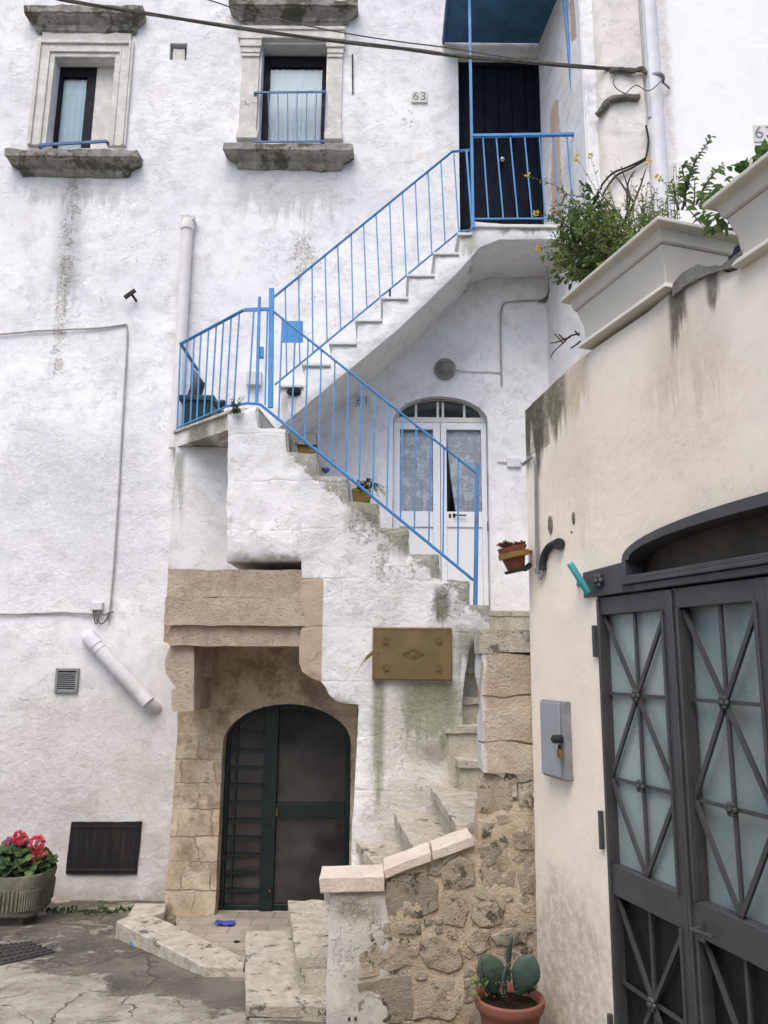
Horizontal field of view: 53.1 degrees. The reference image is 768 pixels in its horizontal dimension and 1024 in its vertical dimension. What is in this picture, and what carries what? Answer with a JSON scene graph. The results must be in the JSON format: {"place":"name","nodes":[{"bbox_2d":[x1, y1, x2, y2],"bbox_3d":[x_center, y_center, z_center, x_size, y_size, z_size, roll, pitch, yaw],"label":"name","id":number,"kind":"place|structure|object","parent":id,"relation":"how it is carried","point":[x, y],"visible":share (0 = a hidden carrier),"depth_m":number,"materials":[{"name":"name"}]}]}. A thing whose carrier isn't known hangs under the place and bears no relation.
{"place":"outdoors","nodes":[
{"label":"outdoors","id":0,"kind":"place"},
{"bbox_2d":[0,900,325,1023],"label":"ground","id":1,"kind":"structure","parent":0,"point":[92,969],"depth_m":4.99,"materials":[{"name":"grey stone"}]},
{"bbox_2d":[0,941,54,965],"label":"drain grate","id":2,"kind":"object","parent":1,"relation":"on","point":[16,952],"visible":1,"depth_m":5.60,"materials":[{"name":"metal"}]},
{"bbox_2d":[0,863,56,924],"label":"stone trough","id":3,"kind":"object","parent":1,"relation":"on","point":[24,899],"visible":0.89,"depth_m":6.33,"materials":[{"name":"stone"}]},
{"bbox_2d":[0,830,58,876],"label":"geranium","id":4,"kind":"object","parent":3,"relation":"on","point":[20,855],"visible":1,"depth_m":6.52,"materials":[{"name":"pink plant"}]},
{"bbox_2d":[128,903,166,920],"bbox_3d":[-1.929,3.375,6.270,0.285,0.256,0.308,2,-11,-5],"label":"kerb stone","id":5,"kind":"object","parent":1,"relation":"on","point":[159,911],"visible":0.35,"depth_m":6.27,"materials":[{"name":"beige stone"}]},
{"bbox_2d":[115,916,244,976],"bbox_3d":[-1.507,3.258,5.619,1.494,0.249,0.293,-10,-15,43],"label":"kerb stone","id":6,"kind":"object","parent":1,"relation":"on","point":[171,943],"visible":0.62,"depth_m":5.55,"materials":[{"name":"beige stone"}]},
{"bbox_2d":[42,904,356,1020],"bbox_3d":[-1.413,3.196,5.701,3.833,0.243,0.560,-9,-15,41],"label":"moss","id":7,"kind":"object","parent":1,"relation":"on","point":[90,911],"visible":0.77,"depth_m":6.70,"materials":[{"name":"green plant"}]},
{"bbox_2d":[0,0,548,900],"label":"old house","id":8,"kind":"structure","parent":1,"relation":"on","point":[266,160],"depth_m":8.39,"materials":[{"name":"paint"}]},
{"bbox_2d":[0,611,92,614],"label":"wall cable","id":9,"kind":"object","parent":8,"relation":"attached to","point":[58,612],"depth_m":7.71,"materials":[{"name":"metal"}]},
{"bbox_2d":[0,323,127,620],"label":"wall cable","id":10,"kind":"object","parent":8,"relation":"attached to","point":[112,580],"depth_m":8.11,"materials":[{"name":"plastic"}]},
{"bbox_2d":[54,668,79,692],"bbox_3d":[-3.139,1.670,7.611,0.228,0.240,0.050,1,-11,0],"label":"vent grille","id":11,"kind":"object","parent":8,"relation":"attached to","point":[66,680],"visible":1,"depth_m":7.60,"materials":[{"name":"grey metal"}]},
{"bbox_2d":[4,4,145,177],"bbox_3d":[-3.469,-4.808,8.884,1.497,2.144,0.400,0,-11,0],"label":"window","id":12,"kind":"structure","parent":8,"relation":"in","point":[93,105],"depth_m":8.92,"materials":[{"name":"stone"}]},
{"bbox_2d":[90,602,113,623],"bbox_3d":[-2.827,1.020,7.722,0.229,0.223,0.080,1,-11,0],"label":"junction box","id":13,"kind":"object","parent":8,"relation":"attached to","point":[95,606],"visible":1,"depth_m":7.70,"materials":[{"name":"white plastic"}]},
{"bbox_2d":[66,821,141,873],"bbox_3d":[-2.665,3.197,7.322,0.691,0.475,0.046,1,-11,0],"label":"iron hatch","id":14,"kind":"object","parent":8,"relation":"attached to","point":[97,847],"visible":1,"depth_m":7.31,"materials":[{"name":"brown metal"}]},
{"bbox_2d":[81,629,161,713],"bbox_3d":[-2.604,1.577,7.592,0.842,0.824,0.208,1,-11,0],"label":"pvc pipe","id":15,"kind":"object","parent":8,"relation":"attached to","point":[120,672],"visible":1,"depth_m":7.51,"materials":[{"name":"white plastic"}]},
{"bbox_2d":[124,289,136,301],"bbox_3d":[-2.743,-2.345,8.335,0.131,0.117,0.122,1,-11,0],"label":"iron anchor","id":16,"kind":"object","parent":8,"relation":"attached to","point":[129,293],"visible":1,"depth_m":8.28,"materials":[{"name":"black metal"}]},
{"bbox_2d":[169,215,195,449],"bbox_3d":[-2.176,-1.966,8.257,0.161,2.656,0.148,1,-11,0],"label":"drainpipe","id":17,"kind":"object","parent":8,"relation":"attached to","point":[188,223],"visible":0.94,"depth_m":8.24,"materials":[{"name":"plastic"}]},
{"bbox_2d":[246,371,261,386],"bbox_3d":[-1.383,-1.418,8.194,0.155,0.154,0.080,1,-11,0],"label":"switch box","id":18,"kind":"object","parent":8,"relation":"attached to","point":[253,379],"visible":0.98,"depth_m":8.16,"materials":[{"name":"white plastic"}]},
{"bbox_2d":[223,0,357,171],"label":"window","id":19,"kind":"structure","parent":8,"relation":"in","point":[294,92],"depth_m":8.92,"materials":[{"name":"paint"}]},
{"bbox_2d":[352,54,353,93],"bbox_3d":[-0.364,-5.080,8.911,0.029,0.521,0.020,1,-11,0],"label":"iron strip","id":20,"kind":"object","parent":8,"relation":"attached to","point":[352,75],"visible":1,"depth_m":8.89,"materials":[{"name":"grey metal"}]},
{"bbox_2d":[356,396,369,406],"bbox_3d":[-0.227,-1.174,8.175,0.145,0.124,0.048,1,-11,0],"label":"number plate","id":21,"kind":"object","parent":8,"relation":"attached to","point":[365,401],"visible":0.73,"depth_m":8.15,"materials":[{"name":"white ceramic"}]},
{"bbox_2d":[412,91,426,103],"bbox_3d":[0.409,-4.784,8.871,0.177,0.151,0.048,1,-11,0],"label":"number plate","id":22,"kind":"object","parent":8,"relation":"attached to","point":[419,97],"visible":1,"depth_m":8.85,"materials":[{"name":"white ceramic"}]},
{"bbox_2d":[392,400,488,604],"bbox_3d":[0.589,0.026,8.401,1.042,2.436,0.793,1,-11,0],"label":"door","id":23,"kind":"structure","parent":8,"relation":"in","point":[464,435],"depth_m":8.15,"materials":[{"name":"white paint"}]},
{"bbox_2d":[434,358,455,379],"bbox_3d":[0.653,-1.540,8.192,0.230,0.230,0.136,1,-11,0],"label":"bulkhead lamp","id":24,"kind":"object","parent":8,"relation":"attached to","point":[444,368],"visible":1,"depth_m":8.16,"materials":[{"name":"grey metal"}]},
{"bbox_2d":[456,370,500,372],"bbox_3d":[1.010,-1.504,8.222,0.503,0.038,0.010,1,-11,0],"label":"lamp wire","id":25,"kind":"object","parent":8,"relation":"attached to","point":[478,371],"visible":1,"depth_m":8.22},
{"bbox_2d":[442,0,556,43],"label":"canopy","id":26,"kind":"object","parent":8,"relation":"attached to","point":[509,21],"visible":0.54,"depth_m":8.69,"materials":[{"name":"blue paint"}]},
{"bbox_2d":[458,62,543,232],"bbox_3d":[1.333,-3.951,8.920,1.001,2.755,0.380,1,-11,0],"label":"door","id":27,"kind":"structure","parent":8,"relation":"in","point":[505,96],"depth_m":8.90,"materials":[{"name":"black paint"}]},
{"bbox_2d":[507,458,520,467],"bbox_3d":[1.356,-0.516,8.037,0.140,0.100,0.045,1,-11,0],"label":"junction box","id":28,"kind":"object","parent":8,"relation":"attached to","point":[514,462],"visible":1,"depth_m":8.02,"materials":[{"name":"grey paint"}]},
{"bbox_2d":[500,299,540,385],"bbox_3d":[1.507,-1.831,8.284,0.514,1.000,0.020,1,-11,0],"label":"wall conduit","id":29,"kind":"object","parent":8,"relation":"attached to","point":[504,303],"depth_m":8.31,"materials":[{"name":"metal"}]},
{"bbox_2d":[539,280,548,301],"bbox_3d":[1.754,-2.426,8.357,0.144,0.276,0.052,-4,-12,24],"label":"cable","id":30,"kind":"object","parent":8,"relation":"attached to","point":[545,298],"visible":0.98,"depth_m":8.35,"materials":[{"name":"black plastic"}]},
{"bbox_2d":[163,222,560,1021],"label":"outside staircase","id":31,"kind":"structure","parent":1,"relation":"on","point":[305,750],"depth_m":6.47,"materials":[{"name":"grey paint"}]},
{"bbox_2d":[179,395,223,425],"bbox_3d":[-1.823,-0.903,7.646,0.350,0.384,0.483,1,-11,0],"label":"green box","id":32,"kind":"object","parent":31,"relation":"on","point":[194,405],"visible":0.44,"depth_m":7.46,"materials":[{"name":"plastic"}]},
{"bbox_2d":[187,370,204,394],"bbox_3d":[-1.879,-1.261,7.674,0.180,0.350,0.149,1,-11,0],"label":"black sack","id":33,"kind":"object","parent":32,"relation":"on","point":[201,383],"visible":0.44,"depth_m":7.62,"materials":[{"name":"plastic"}]},
{"bbox_2d":[214,400,227,408],"bbox_3d":[-1.541,-1.017,7.273,0.129,0.100,0.093,1,-11,0],"label":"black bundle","id":34,"kind":"object","parent":31,"relation":"on","point":[222,403],"visible":0.59,"depth_m":7.24,"materials":[{"name":"plastic"}]},
{"bbox_2d":[176,297,268,428],"bbox_3d":[-1.663,-1.294,7.315,0.433,1.029,1.770,8,-13,-34],"label":"stair railing","id":35,"kind":"object","parent":31,"relation":"on","point":[259,348],"visible":0.95,"depth_m":6.94,"materials":[{"name":"blue metal"}]},
{"bbox_2d":[229,396,243,418],"bbox_3d":[-1.257,-0.887,6.494,0.136,0.228,0.144,1,-11,0],"label":"corner weed","id":36,"kind":"object","parent":31,"relation":"on","point":[236,409],"visible":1,"depth_m":6.48,"materials":[{"name":"green plant"}]},
{"bbox_2d":[217,704,350,911],"bbox_3d":[-0.856,2.633,6.860,1.225,1.909,0.530,1,-11,0],"label":"door","id":37,"kind":"structure","parent":31,"relation":"in","point":[287,778],"depth_m":6.78,"materials":[{"name":"green paint"}]},
{"bbox_2d":[295,433,317,453],"bbox_3d":[-0.687,-0.605,6.755,0.219,0.224,0.197,1,-11,0],"label":"step pot","id":38,"kind":"object","parent":31,"relation":"on","point":[303,447],"visible":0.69,"depth_m":6.67,"materials":[{"name":"ceramic"}]},
{"bbox_2d":[322,467,329,472],"bbox_3d":[-0.520,-0.376,6.894,0.070,0.061,0.060,1,-11,0],"label":"blue cap","id":39,"kind":"object","parent":31,"relation":"on","point":[325,469],"visible":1,"depth_m":6.88,"materials":[{"name":"blue plastic"}]},
{"bbox_2d":[352,488,370,502],"bbox_3d":[-0.195,-0.127,6.629,0.167,0.123,0.169,1,-11,0],"label":"step pot","id":40,"kind":"object","parent":31,"relation":"on","point":[364,497],"visible":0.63,"depth_m":6.55,"materials":[{"name":"ceramic"}]},
{"bbox_2d":[357,477,384,496],"bbox_3d":[-0.113,-0.214,6.607,0.266,0.197,0.186,1,-11,0],"label":"trailing succulent","id":41,"kind":"object","parent":40,"relation":"in","point":[365,485],"visible":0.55,"depth_m":6.59,"materials":[{"name":"green plant"}]},
{"bbox_2d":[355,651,372,673],"bbox_3d":[-0.156,1.195,6.103,0.158,0.186,0.037,5,-12,-20],"label":"dry weed","id":42,"kind":"object","parent":31,"relation":"attached to","point":[368,656],"visible":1,"depth_m":6.11,"materials":[{"name":"plant"}]},
{"bbox_2d":[258,288,479,604],"bbox_3d":[-0.138,-0.603,6.567,1.903,2.810,0.034,1,-11,0],"label":"stair railing","id":43,"kind":"object","parent":31,"relation":"on","point":[272,312],"visible":1,"depth_m":6.56,"materials":[{"name":"blue metal"}]},
{"bbox_2d":[274,149,471,385],"bbox_3d":[-0.107,-2.469,7.634,1.972,2.559,0.034,1,-11,0],"label":"stair railing","id":44,"kind":"object","parent":31,"relation":"on","point":[288,333],"visible":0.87,"depth_m":7.62,"materials":[{"name":"metal"}]},
{"bbox_2d":[372,627,451,680],"bbox_3d":[0.227,1.143,6.192,0.639,0.420,0.128,1,-11,0],"label":"meter cover","id":45,"kind":"object","parent":31,"relation":"attached to","point":[414,653],"visible":1,"depth_m":6.14,"materials":[{"name":"metal"}]},
{"bbox_2d":[465,0,573,229],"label":"stair railing","id":46,"kind":"object","parent":31,"relation":"on","point":[510,136],"visible":0.78,"depth_m":7.81,"materials":[{"name":"blue metal"}]},
{"bbox_2d":[319,629,537,1023],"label":"parapet wall","id":47,"kind":"structure","parent":1,"relation":"on","point":[415,932],"depth_m":4.45,"materials":[{"name":"stone"}]},
{"bbox_2d":[474,982,544,1023],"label":"terracotta pot","id":48,"kind":"object","parent":1,"relation":"on","point":[510,1008],"visible":0.85,"depth_m":4.01,"materials":[{"name":"ceramic"}]},
{"bbox_2d":[469,937,539,999],"bbox_3d":[0.637,2.445,4.102,0.369,0.298,0.186,3,-11,-14],"label":"prickly pear","id":49,"kind":"object","parent":48,"relation":"on","point":[493,973],"visible":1,"depth_m":4.08,"materials":[{"name":"green plant"}]},
{"bbox_2d":[525,248,767,1023],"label":"peach house","id":50,"kind":"structure","parent":1,"relation":"on","point":[646,434],"depth_m":3.54,"materials":[{"name":"beige plaster"},{"name":"paint"},{"name":"frosted green glass"}]},
{"bbox_2d":[498,544,531,574],"bbox_3d":[0.802,0.287,4.651,0.229,0.187,0.189,1,-11,0],"label":"hanging pot","id":51,"kind":"object","parent":50,"relation":"attached to","point":[512,558],"visible":1,"depth_m":4.59,"materials":[{"name":"ceramic"}]},
{"bbox_2d":[496,539,526,547],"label":"red succulent","id":52,"kind":"object","parent":51,"relation":"in","point":[505,543],"visible":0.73,"depth_m":4.61,"materials":[{"name":"red plant"}]},
{"bbox_2d":[522,456,543,579],"bbox_3d":[0.909,0.038,4.706,0.031,0.775,0.257,3,-11,-12],"label":"grey tube","id":53,"kind":"object","parent":50,"relation":"attached to","point":[537,571],"visible":1,"depth_m":4.65,"materials":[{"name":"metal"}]},
{"bbox_2d":[539,538,564,570],"bbox_3d":[0.985,0.242,4.455,0.094,0.172,0.248,3,-11,-12],"label":"hose bend","id":54,"kind":"object","parent":50,"relation":"attached to","point":[557,543],"visible":1,"depth_m":4.47,"materials":[{"name":"black plastic"}]},
{"bbox_2d":[540,699,573,780],"bbox_3d":[0.934,1.254,4.240,0.138,0.413,0.258,4,-11,-17],"label":"meter box","id":55,"kind":"object","parent":50,"relation":"attached to","point":[556,742],"visible":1,"depth_m":4.18,"materials":[{"name":"grey metal"}]},
{"bbox_2d":[540,701,561,777],"bbox_3d":[0.924,1.256,4.256,0.012,0.391,0.211,4,-11,-17],"label":"door","id":56,"kind":"structure","parent":55,"relation":"in","point":[550,723],"depth_m":4.25,"materials":[{"name":"grey metal"}]},
{"bbox_2d":[567,562,590,594],"bbox_3d":[1.028,0.362,4.112,0.119,0.175,0.168,1,-11,0],"label":"shutter catch","id":57,"kind":"object","parent":50,"relation":"attached to","point":[580,580],"visible":1,"depth_m":4.03,"materials":[{"name":"teal paint"}]},
{"bbox_2d":[560,216,738,349],"bbox_3d":[1.370,-1.118,3.992,0.507,0.319,0.883,4,-11,-17],"label":"planter","id":58,"kind":"object","parent":50,"relation":"on","point":[633,279],"visible":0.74,"depth_m":3.75,"materials":[{"name":"grey stone"}]},
{"bbox_2d":[524,153,705,290],"bbox_3d":[1.224,-1.781,4.385,0.410,1.218,1.507,4,-11,-17],"label":"flowering weed","id":59,"kind":"object","parent":58,"relation":"in","point":[582,258],"visible":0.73,"depth_m":4.41,"materials":[{"name":"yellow plant"}]},
{"bbox_2d":[581,166,687,277],"bbox_3d":[1.333,-1.589,4.135,0.488,0.774,0.589,1,-11,0],"label":"pale weed","id":60,"kind":"object","parent":58,"relation":"in","point":[626,218],"visible":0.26,"depth_m":4.00,"materials":[{"name":"green plant"}]},
{"bbox_2d":[598,134,728,266],"bbox_3d":[1.393,-1.415,3.772,0.421,0.610,1.109,3,-11,-11],"label":"tall weed","id":61,"kind":"object","parent":58,"relation":"in","point":[683,189],"visible":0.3,"depth_m":3.65,"materials":[{"name":"green plant"}]},
{"bbox_2d":[702,152,767,268],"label":"planter","id":62,"kind":"object","parent":50,"relation":"on","point":[739,203],"visible":1,"depth_m":3.07,"materials":[{"name":"beige concrete"}]},
{"bbox_2d":[712,135,767,233],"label":"dense plant","id":63,"kind":"object","parent":62,"relation":"in","point":[759,150],"visible":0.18,"depth_m":3.17,"materials":[{"name":"green plant"}]},
{"bbox_2d":[538,0,767,387],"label":"white house","id":64,"kind":"structure","parent":1,"relation":"on","point":[714,60],"depth_m":7.60,"materials":[{"name":"paint"}]},
{"bbox_2d":[57,0,646,72],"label":"overhead cable","id":65,"kind":"object","parent":64,"relation":"attached to","point":[384,46],"visible":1,"depth_m":7.73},
{"bbox_2d":[609,66,647,74],"bbox_3d":[2.365,-4.272,7.426,0.371,0.087,0.043,1,-11,0],"label":"cable clamp","id":66,"kind":"object","parent":65,"relation":"attached to","point":[626,70],"visible":1,"depth_m":7.41,"materials":[{"name":"grey metal"}]},
{"bbox_2d":[208,0,546,61],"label":"overhead cable","id":67,"kind":"object","parent":64,"relation":"attached to","point":[369,36],"visible":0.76,"depth_m":7.97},
{"bbox_2d":[600,125,649,195],"bbox_3d":[2.270,-3.315,7.246,0.496,0.756,0.020,1,-11,0],"label":"wall wire","id":68,"kind":"object","parent":64,"relation":"attached to","point":[637,163],"depth_m":7.23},
{"bbox_2d":[613,75,663,93],"bbox_3d":[2.436,-4.082,7.338,0.493,0.209,0.010,1,-11,0],"label":"wall wire","id":69,"kind":"object","parent":64,"relation":"attached to","point":[635,85],"depth_m":7.33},
{"bbox_2d":[640,0,651,118],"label":"conduit","id":70,"kind":"object","parent":64,"relation":"attached to","point":[648,98],"visible":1,"depth_m":7.47,"materials":[{"name":"grey plastic"}]},
{"bbox_2d":[639,0,671,217],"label":"drainpipe","id":71,"kind":"object","parent":64,"relation":"attached to","point":[657,143],"visible":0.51,"depth_m":7.34,"materials":[{"name":"white plastic"}]},
{"bbox_2d":[752,125,767,142],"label":"number plate","id":72,"kind":"object","parent":64,"relation":"attached to","point":[760,132],"visible":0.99,"depth_m":7.48,"materials":[{"name":"white ceramic"}]},
{"bbox_2d":[176,912,290,980],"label":"path","id":73,"kind":"structure","parent":0,"point":[205,927],"depth_m":6.16,"materials":[{"name":"stone"}]},
{"bbox_2d":[215,920,235,925],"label":"litter","id":74,"kind":"object","parent":73,"relation":"on","point":[226,923],"visible":1,"depth_m":6.20,"materials":[{"name":"blue plastic"}]},
{"bbox_2d":[550,330,580,357],"bbox_3d":[1.114,-1.063,4.744,0.012,0.182,0.354,4,-11,-17],"label":"bare twig","id":75,"kind":"object","parent":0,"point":[566,338],"visible":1,"depth_m":4.75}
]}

